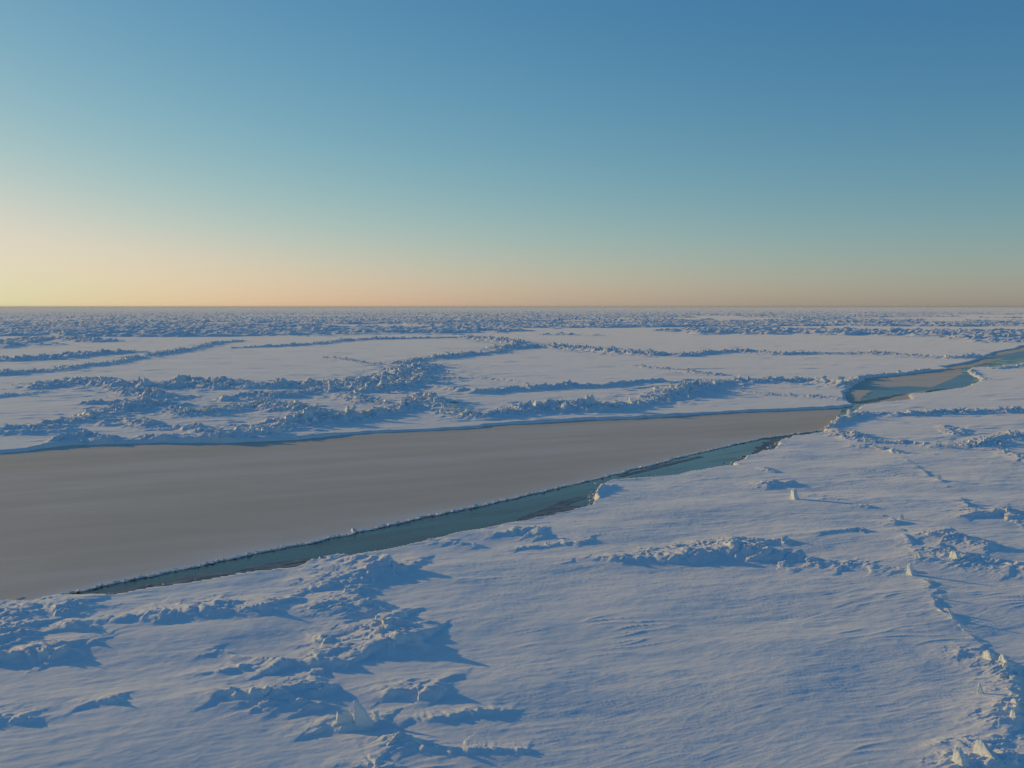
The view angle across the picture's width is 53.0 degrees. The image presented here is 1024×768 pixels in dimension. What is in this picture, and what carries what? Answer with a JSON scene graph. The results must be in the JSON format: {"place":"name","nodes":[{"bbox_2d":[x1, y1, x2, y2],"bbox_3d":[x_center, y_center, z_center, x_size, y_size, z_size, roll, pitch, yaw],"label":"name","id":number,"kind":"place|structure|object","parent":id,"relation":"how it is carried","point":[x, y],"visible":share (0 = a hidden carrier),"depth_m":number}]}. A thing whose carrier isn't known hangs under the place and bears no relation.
{"place":"outdoors","nodes":[
{"label":"outdoors","id":0,"kind":"place"},
{"bbox_2d":[0,307,1023,347],"bbox_3d":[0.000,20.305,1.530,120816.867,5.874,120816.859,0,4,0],"label":"rubble ice","id":1,"kind":"structure","parent":0,"point":[80,322],"depth_m":1371.63},
{"bbox_2d":[0,0,1023,306],"label":"sky","id":2,"kind":"structure","parent":0,"point":[154,153]},
{"bbox_2d":[72,351,1023,593],"bbox_3d":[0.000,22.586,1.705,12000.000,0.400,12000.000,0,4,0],"label":"water","id":3,"kind":"structure","parent":0,"point":[430,527],"depth_m":107.00},
{"bbox_2d":[0,390,48,395],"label":"pressure ridge","id":4,"kind":"structure","parent":3,"relation":"on","point":[10,394],"depth_m":253.59},
{"bbox_2d":[0,349,125,360],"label":"pressure ridge","id":5,"kind":"structure","parent":3,"relation":"on","point":[66,354],"depth_m":436.94},
{"bbox_2d":[0,357,136,374],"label":"pressure ridge","id":6,"kind":"structure","parent":3,"relation":"on","point":[7,371],"depth_m":358.77},
{"bbox_2d":[115,348,148,352],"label":"pressure ridge","id":7,"kind":"structure","parent":3,"relation":"on","point":[127,351],"depth_m":488.47},
{"bbox_2d":[107,387,195,399],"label":"pressure ridge","id":8,"kind":"structure","parent":3,"relation":"on","point":[156,393],"depth_m":249.80},
{"bbox_2d":[122,339,245,358],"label":"pressure ridge","id":9,"kind":"structure","parent":3,"relation":"on","point":[180,349],"depth_m":496.58},
{"bbox_2d":[12,374,360,390],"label":"pressure ridge","id":10,"kind":"structure","parent":3,"relation":"on","point":[224,382],"depth_m":280.38},
{"bbox_2d":[187,558,310,582],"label":"slush ice","id":11,"kind":"structure","parent":3,"relation":"on","point":[244,570],"depth_m":88.13},
{"bbox_2d":[99,505,580,594],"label":"slush ice","id":12,"kind":"structure","parent":3,"relation":"on","point":[186,579],"depth_m":86.18},
{"bbox_2d":[231,335,467,347],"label":"pressure ridge","id":13,"kind":"structure","parent":3,"relation":"on","point":[339,340],"depth_m":644.71},
{"bbox_2d":[322,355,380,363],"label":"pressure ridge","id":14,"kind":"structure","parent":3,"relation":"on","point":[347,358],"depth_m":413.35},
{"bbox_2d":[334,390,393,403],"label":"pressure ridge","id":15,"kind":"structure","parent":3,"relation":"on","point":[357,396],"depth_m":240.71},
{"bbox_2d":[306,361,460,393],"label":"pressure ridge","id":16,"kind":"structure","parent":3,"relation":"on","point":[400,376],"depth_m":292.20},
{"bbox_2d":[17,429,824,598],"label":"brash ice","id":17,"kind":"structure","parent":3,"relation":"on","point":[101,584],"depth_m":109.02},
{"bbox_2d":[0,408,842,600],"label":"young ice sheet","id":18,"kind":"object","parent":3,"relation":"on","point":[79,517],"visible":0.96,"depth_m":131.09},
{"bbox_2d":[389,344,512,362],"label":"pressure ridge","id":19,"kind":"structure","parent":3,"relation":"on","point":[458,354],"depth_m":444.15},
{"bbox_2d":[0,363,1023,767],"bbox_3d":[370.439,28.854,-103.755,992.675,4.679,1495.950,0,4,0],"label":"snow floe","id":20,"kind":"object","parent":3,"relation":"on","point":[584,655],"visible":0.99,"depth_m":68.10},
{"bbox_2d":[0,710,38,721],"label":"snow mound","id":21,"kind":"object","parent":20,"relation":"on","point":[16,716],"visible":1,"depth_m":54.76},
{"bbox_2d":[0,602,38,616],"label":"snow mound","id":22,"kind":"object","parent":20,"relation":"on","point":[18,610],"visible":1,"depth_m":73.56},
{"bbox_2d":[0,616,49,644],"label":"snow mound","id":23,"kind":"object","parent":20,"relation":"on","point":[12,630],"visible":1,"depth_m":68.29},
{"bbox_2d":[0,639,79,658],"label":"snow drift","id":24,"kind":"object","parent":20,"relation":"on","point":[53,648],"visible":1,"depth_m":64.77},
{"bbox_2d":[46,598,84,611],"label":"snow mound","id":25,"kind":"object","parent":20,"relation":"on","point":[59,606],"visible":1,"depth_m":74.36},
{"bbox_2d":[48,618,98,629],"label":"snow mound","id":26,"kind":"object","parent":20,"relation":"on","point":[72,623],"visible":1,"depth_m":69.86},
{"bbox_2d":[67,634,101,643],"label":"snow mound","id":27,"kind":"object","parent":20,"relation":"on","point":[85,638],"visible":1,"depth_m":67.34},
{"bbox_2d":[78,692,123,703],"bbox_3d":[-22.870,17.402,57.144,2.388,0.354,1.347,-2,5,-22],"label":"snow mound","id":28,"kind":"object","parent":20,"relation":"on","point":[113,696],"visible":1,"depth_m":57.03},
{"bbox_2d":[116,597,283,617],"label":"snow drift","id":29,"kind":"object","parent":20,"relation":"on","point":[220,603],"visible":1,"depth_m":73.61},
{"bbox_2d":[189,661,258,672],"bbox_3d":[-17.567,17.155,62.735,4.069,0.348,1.967,-1,4,-16],"label":"snow drift","id":30,"kind":"object","parent":20,"relation":"on","point":[234,666],"visible":1,"depth_m":62.37},
{"bbox_2d":[207,685,326,710],"bbox_3d":[-13.785,17.302,57.502,7.046,0.767,3.349,3,5,31],"label":"snow drift","id":31,"kind":"object","parent":20,"relation":"on","point":[282,698],"visible":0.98,"depth_m":56.98},
{"bbox_2d":[250,669,332,699],"bbox_3d":[-12.001,17.293,58.840,2.978,0.489,5.912,2,5,29],"label":"snow drift","id":32,"kind":"object","parent":20,"relation":"on","point":[311,682],"visible":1,"depth_m":58.71},
{"bbox_2d":[255,647,349,672],"bbox_3d":[-13.044,16.934,63.596,5.638,0.590,3.678,-1,5,-17],"label":"snow drift","id":33,"kind":"object","parent":20,"relation":"on","point":[314,656],"visible":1,"depth_m":62.96},
{"bbox_2d":[310,578,343,587],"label":"snow drift","id":34,"kind":"object","parent":20,"relation":"on","point":[324,582],"visible":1,"depth_m":80.89},
{"bbox_2d":[307,632,347,643],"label":"snow drift","id":35,"kind":"object","parent":20,"relation":"on","point":[326,637],"visible":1,"depth_m":67.30},
{"bbox_2d":[308,593,389,611],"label":"snow drift","id":36,"kind":"object","parent":20,"relation":"on","point":[348,603],"visible":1,"depth_m":75.13},
{"bbox_2d":[309,713,388,730],"bbox_3d":[-8.591,17.725,54.354,4.279,0.420,2.089,-1,4,-11],"label":"snow mound","id":37,"kind":"object","parent":20,"relation":"on","point":[322,722],"visible":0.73,"depth_m":53.92},
{"bbox_2d":[336,709,353,723],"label":"ice block","id":38,"kind":"structure","parent":37,"relation":"on","point":[343,716],"depth_m":53.73},
{"bbox_2d":[353,700,373,726],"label":"ice slab","id":39,"kind":"structure","parent":37,"relation":"on","point":[362,716],"depth_m":53.60},
{"bbox_2d":[371,710,379,720],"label":"ice block","id":40,"kind":"structure","parent":37,"relation":"on","point":[375,716],"depth_m":54.38},
{"bbox_2d":[332,573,367,589],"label":"snow drift","id":41,"kind":"object","parent":20,"relation":"on","point":[354,578],"visible":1,"depth_m":81.79},
{"bbox_2d":[314,553,415,580],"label":"snow mound","id":42,"kind":"object","parent":20,"relation":"on","point":[349,565],"visible":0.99,"depth_m":85.21},
{"bbox_2d":[327,610,418,656],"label":"pressure ridge","id":43,"kind":"structure","parent":20,"relation":"on","point":[389,619],"depth_m":67.57},
{"bbox_2d":[351,751,398,767],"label":"snow mound","id":44,"kind":"object","parent":20,"relation":"on","point":[376,760],"visible":1,"depth_m":49.10},
{"bbox_2d":[350,624,431,650],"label":"snow drift","id":45,"kind":"object","parent":20,"relation":"on","point":[404,636],"visible":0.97,"depth_m":66.69},
{"bbox_2d":[371,681,445,697],"bbox_3d":[-5.890,17.287,58.542,4.328,0.490,2.409,0,4,0],"label":"snow drift","id":46,"kind":"object","parent":20,"relation":"on","point":[432,689],"visible":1,"depth_m":58.31},
{"bbox_2d":[355,731,530,751],"bbox_3d":[-3.721,17.862,51.044,9.113,0.635,2.219,1,4,14],"label":"snow drift","id":47,"kind":"object","parent":20,"relation":"on","point":[403,740],"visible":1,"depth_m":51.10},
{"bbox_2d":[389,705,512,722],"bbox_3d":[-3.231,17.695,55.480,6.777,0.334,1.515,-1,5,-17],"label":"snow drift","id":48,"kind":"object","parent":20,"relation":"on","point":[457,712],"visible":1,"depth_m":55.31},
{"bbox_2d":[428,538,479,545],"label":"snow drift","id":49,"kind":"object","parent":20,"relation":"on","point":[431,540],"visible":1,"depth_m":95.44},
{"bbox_2d":[494,525,544,535],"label":"snow mound","id":50,"kind":"object","parent":20,"relation":"on","point":[516,529],"visible":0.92,"depth_m":99.67},
{"bbox_2d":[532,526,538,532],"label":"ice block","id":51,"kind":"structure","parent":50,"relation":"on","point":[535,530],"depth_m":98.85},
{"bbox_2d":[516,538,591,547],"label":"snow mound","id":52,"kind":"object","parent":20,"relation":"on","point":[578,541],"visible":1,"depth_m":95.72},
{"bbox_2d":[594,484,614,499],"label":"snow mound","id":53,"kind":"object","parent":20,"relation":"on","point":[601,487],"visible":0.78,"depth_m":122.61},
{"bbox_2d":[610,536,874,567],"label":"ridge","id":54,"kind":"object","parent":20,"relation":"on","point":[702,549],"visible":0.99,"depth_m":90.31},
{"bbox_2d":[759,467,776,471],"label":"snow mound","id":55,"kind":"object","parent":20,"relation":"on","point":[767,468],"visible":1,"depth_m":138.11},
{"bbox_2d":[751,480,793,486],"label":"snow mound","id":56,"kind":"object","parent":20,"relation":"on","point":[766,483],"visible":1,"depth_m":126.77},
{"bbox_2d":[766,537,796,543],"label":"snow drift","id":57,"kind":"object","parent":20,"relation":"on","point":[787,541],"visible":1,"depth_m":95.92},
{"bbox_2d":[790,489,798,499],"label":"ice block","id":58,"kind":"structure","parent":20,"relation":"on","point":[794,494],"depth_m":117.10},
{"bbox_2d":[814,527,869,533],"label":"snow drift","id":59,"kind":"object","parent":20,"relation":"on","point":[848,528],"visible":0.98,"depth_m":100.36},
{"bbox_2d":[798,495,916,548],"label":"snow drift","id":60,"kind":"object","parent":20,"relation":"on","point":[904,539],"visible":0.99,"depth_m":104.56},
{"bbox_2d":[906,563,915,575],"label":"ice block","id":61,"kind":"structure","parent":20,"relation":"on","point":[910,571],"depth_m":84.16},
{"bbox_2d":[896,451,975,509],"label":"snow drift","id":62,"kind":"object","parent":20,"relation":"on","point":[960,500],"visible":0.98,"depth_m":121.78},
{"bbox_2d":[938,595,948,599],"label":"ice block","id":63,"kind":"structure","parent":20,"relation":"on","point":[943,597],"depth_m":76.87},
{"bbox_2d":[931,584,959,594],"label":"snow drift","id":64,"kind":"object","parent":20,"relation":"on","point":[952,589],"visible":1,"depth_m":79.69},
{"bbox_2d":[919,576,983,644],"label":"pressure ridge","id":65,"kind":"structure","parent":20,"relation":"on","point":[959,624],"depth_m":73.23},
{"bbox_2d":[944,608,951,612],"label":"ice block","id":66,"kind":"structure","parent":65,"relation":"on","point":[947,610],"depth_m":73.62},
{"bbox_2d":[938,425,974,433],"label":"snow mound","id":67,"kind":"object","parent":20,"relation":"on","point":[948,427],"visible":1,"depth_m":180.89},
{"bbox_2d":[919,530,1003,547],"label":"snow drift","id":68,"kind":"object","parent":20,"relation":"on","point":[955,536],"visible":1,"depth_m":95.85},
{"bbox_2d":[912,543,1023,573],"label":"pressure ridge","id":69,"kind":"structure","parent":20,"relation":"on","point":[941,554],"depth_m":88.20},
{"bbox_2d":[914,552,921,556],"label":"ice block","id":70,"kind":"structure","parent":69,"relation":"on","point":[917,554],"depth_m":89.16},
{"bbox_2d":[949,550,960,559],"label":"ice block","id":71,"kind":"structure","parent":69,"relation":"on","point":[954,554],"depth_m":88.57},
{"bbox_2d":[928,734,1023,767],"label":"ridge","id":72,"kind":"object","parent":20,"relation":"on","point":[1005,752],"visible":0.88,"depth_m":49.78},
{"bbox_2d":[952,746,968,766],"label":"ice block","id":73,"kind":"structure","parent":72,"relation":"on","point":[959,758],"depth_m":48.79},
{"bbox_2d":[973,739,1004,767],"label":"ice slab","id":74,"kind":"structure","parent":72,"relation":"on","point":[981,747],"depth_m":49.50},
{"bbox_2d":[967,369,991,379],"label":"pressure ridge","id":75,"kind":"structure","parent":20,"relation":"on","point":[971,372],"depth_m":334.18},
{"bbox_2d":[977,683,983,693],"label":"ice block","id":76,"kind":"structure","parent":20,"relation":"on","point":[980,690],"depth_m":58.37},
{"bbox_2d":[954,646,1023,730],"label":"pressure ridge","id":77,"kind":"structure","parent":20,"relation":"on","point":[1002,670],"depth_m":57.20},
{"bbox_2d":[982,650,996,660],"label":"ice block","id":78,"kind":"structure","parent":77,"relation":"on","point":[988,654],"depth_m":63.74},
{"bbox_2d":[998,654,1009,662],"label":"ice block","id":79,"kind":"structure","parent":77,"relation":"on","point":[1003,658],"depth_m":63.02},
{"bbox_2d":[1009,709,1018,718],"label":"ice block","id":80,"kind":"structure","parent":77,"relation":"on","point":[1013,713],"depth_m":54.18},
{"bbox_2d":[1011,698,1019,703],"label":"ice block","id":81,"kind":"structure","parent":77,"relation":"on","point":[1014,700],"depth_m":55.73},
{"bbox_2d":[959,507,1023,519],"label":"snow drift","id":82,"kind":"object","parent":20,"relation":"on","point":[1014,513],"visible":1,"depth_m":108.06},
{"bbox_2d":[0,307,1023,453],"bbox_3d":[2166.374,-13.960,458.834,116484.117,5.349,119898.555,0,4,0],"label":"snow floe","id":83,"kind":"object","parent":3,"relation":"on","point":[528,365],"visible":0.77,"depth_m":369.80},
{"bbox_2d":[0,427,85,434],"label":"snow drift","id":84,"kind":"object","parent":83,"relation":"on","point":[33,431],"visible":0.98,"depth_m":176.75},
{"bbox_2d":[2,335,122,341],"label":"pressure ridge","id":85,"kind":"structure","parent":83,"relation":"on","point":[73,338],"depth_m":658.99},
{"bbox_2d":[0,395,193,428],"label":"pressure ridge","id":86,"kind":"structure","parent":83,"relation":"on","point":[142,403],"depth_m":209.86},
{"bbox_2d":[75,399,134,403],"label":"snow drift","id":87,"kind":"object","parent":83,"relation":"on","point":[100,401],"visible":0.7,"depth_m":230.06},
{"bbox_2d":[43,430,228,447],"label":"snow drift","id":88,"kind":"object","parent":83,"relation":"on","point":[164,437],"visible":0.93,"depth_m":169.39},
{"bbox_2d":[99,417,247,431],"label":"ridge","id":89,"kind":"structure","parent":83,"relation":"on","point":[136,422],"depth_m":188.07},
{"bbox_2d":[137,397,340,416],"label":"pressure ridge","id":90,"kind":"structure","parent":83,"relation":"on","point":[296,406],"depth_m":214.48},
{"bbox_2d":[216,387,326,399],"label":"pressure ridge","id":91,"kind":"structure","parent":83,"relation":"on","point":[250,395],"depth_m":247.85},
{"bbox_2d":[204,392,452,442],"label":"pressure ridge","id":92,"kind":"structure","parent":83,"relation":"on","point":[307,416],"depth_m":192.81},
{"bbox_2d":[400,391,495,419],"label":"pressure ridge","id":93,"kind":"structure","parent":83,"relation":"on","point":[439,404],"depth_m":219.32},
{"bbox_2d":[442,376,534,384],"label":"snow drift","id":94,"kind":"object","parent":83,"relation":"on","point":[502,379],"visible":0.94,"depth_m":306.83},
{"bbox_2d":[457,334,530,342],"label":"pressure ridge","id":95,"kind":"structure","parent":83,"relation":"on","point":[502,339],"depth_m":654.55},
{"bbox_2d":[425,378,666,392],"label":"ridge","id":96,"kind":"structure","parent":83,"relation":"on","point":[568,384],"depth_m":275.65},
{"bbox_2d":[727,389,843,398],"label":"pressure ridge","id":97,"kind":"structure","parent":83,"relation":"on","point":[790,393],"depth_m":250.28},
{"bbox_2d":[661,348,984,357],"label":"pressure ridge","id":98,"kind":"structure","parent":83,"relation":"on","point":[703,352],"depth_m":470.60},
{"bbox_2d":[519,497,583,519],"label":"slush ice","id":99,"kind":"structure","parent":3,"relation":"on","point":[557,505],"depth_m":114.88},
{"bbox_2d":[475,342,669,355],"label":"pressure ridge","id":100,"kind":"structure","parent":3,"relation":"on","point":[610,349],"depth_m":519.49},
{"bbox_2d":[619,456,701,476],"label":"slush ice","id":101,"kind":"structure","parent":3,"relation":"on","point":[657,466],"depth_m":144.32},
{"bbox_2d":[485,374,854,417],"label":"pressure ridge","id":102,"kind":"structure","parent":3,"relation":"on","point":[657,394],"depth_m":238.59},
{"bbox_2d":[634,363,723,374],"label":"pressure ridge","id":103,"kind":"structure","parent":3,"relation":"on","point":[691,370],"depth_m":346.54},
{"bbox_2d":[735,433,811,461],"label":"slush ice","id":104,"kind":"structure","parent":3,"relation":"on","point":[772,443],"depth_m":168.59},
{"bbox_2d":[849,444,908,453],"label":"pressure ridge","id":105,"kind":"structure","parent":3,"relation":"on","point":[887,449],"depth_m":157.74},
{"bbox_2d":[846,368,929,382],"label":"pressure ridge","id":106,"kind":"structure","parent":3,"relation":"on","point":[862,378],"depth_m":327.44},
{"bbox_2d":[858,388,944,402],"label":"slush ice","id":107,"kind":"structure","parent":3,"relation":"on","point":[880,398],"depth_m":253.71},
{"bbox_2d":[844,369,961,402],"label":"young ice sheet","id":108,"kind":"object","parent":3,"relation":"on","point":[858,391],"visible":0.7,"depth_m":307.70},
{"bbox_2d":[878,390,928,402],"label":"young ice sheet","id":109,"kind":"object","parent":3,"relation":"on","point":[902,397],"visible":0.63,"depth_m":250.86},
{"bbox_2d":[866,374,976,398],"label":"thin green ice","id":110,"kind":"structure","parent":3,"relation":"on","point":[961,381],"depth_m":281.67},
{"bbox_2d":[825,406,1023,427],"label":"pressure ridge","id":111,"kind":"structure","parent":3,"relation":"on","point":[842,418],"depth_m":210.98},
{"bbox_2d":[827,428,1023,447],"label":"pressure ridge","id":112,"kind":"structure","parent":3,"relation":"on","point":[855,435],"depth_m":167.53},
{"bbox_2d":[944,357,1002,368],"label":"young ice sheet","id":113,"kind":"object","parent":3,"relation":"on","point":[979,362],"visible":0.85,"depth_m":404.84},
{"bbox_2d":[975,364,1023,368],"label":"pressure ridge","id":114,"kind":"structure","parent":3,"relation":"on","point":[1013,365],"depth_m":371.13},
{"bbox_2d":[985,352,1023,359],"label":"thin green ice","id":115,"kind":"structure","parent":3,"relation":"on","point":[1014,355],"depth_m":461.87},
{"bbox_2d":[992,346,1023,354],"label":"young ice sheet","id":116,"kind":"object","parent":3,"relation":"on","point":[1020,349],"visible":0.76,"depth_m":512.75},
{"bbox_2d":[993,446,1023,460],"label":"pressure ridge","id":117,"kind":"structure","parent":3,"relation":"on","point":[1018,456],"depth_m":150.05}
]}

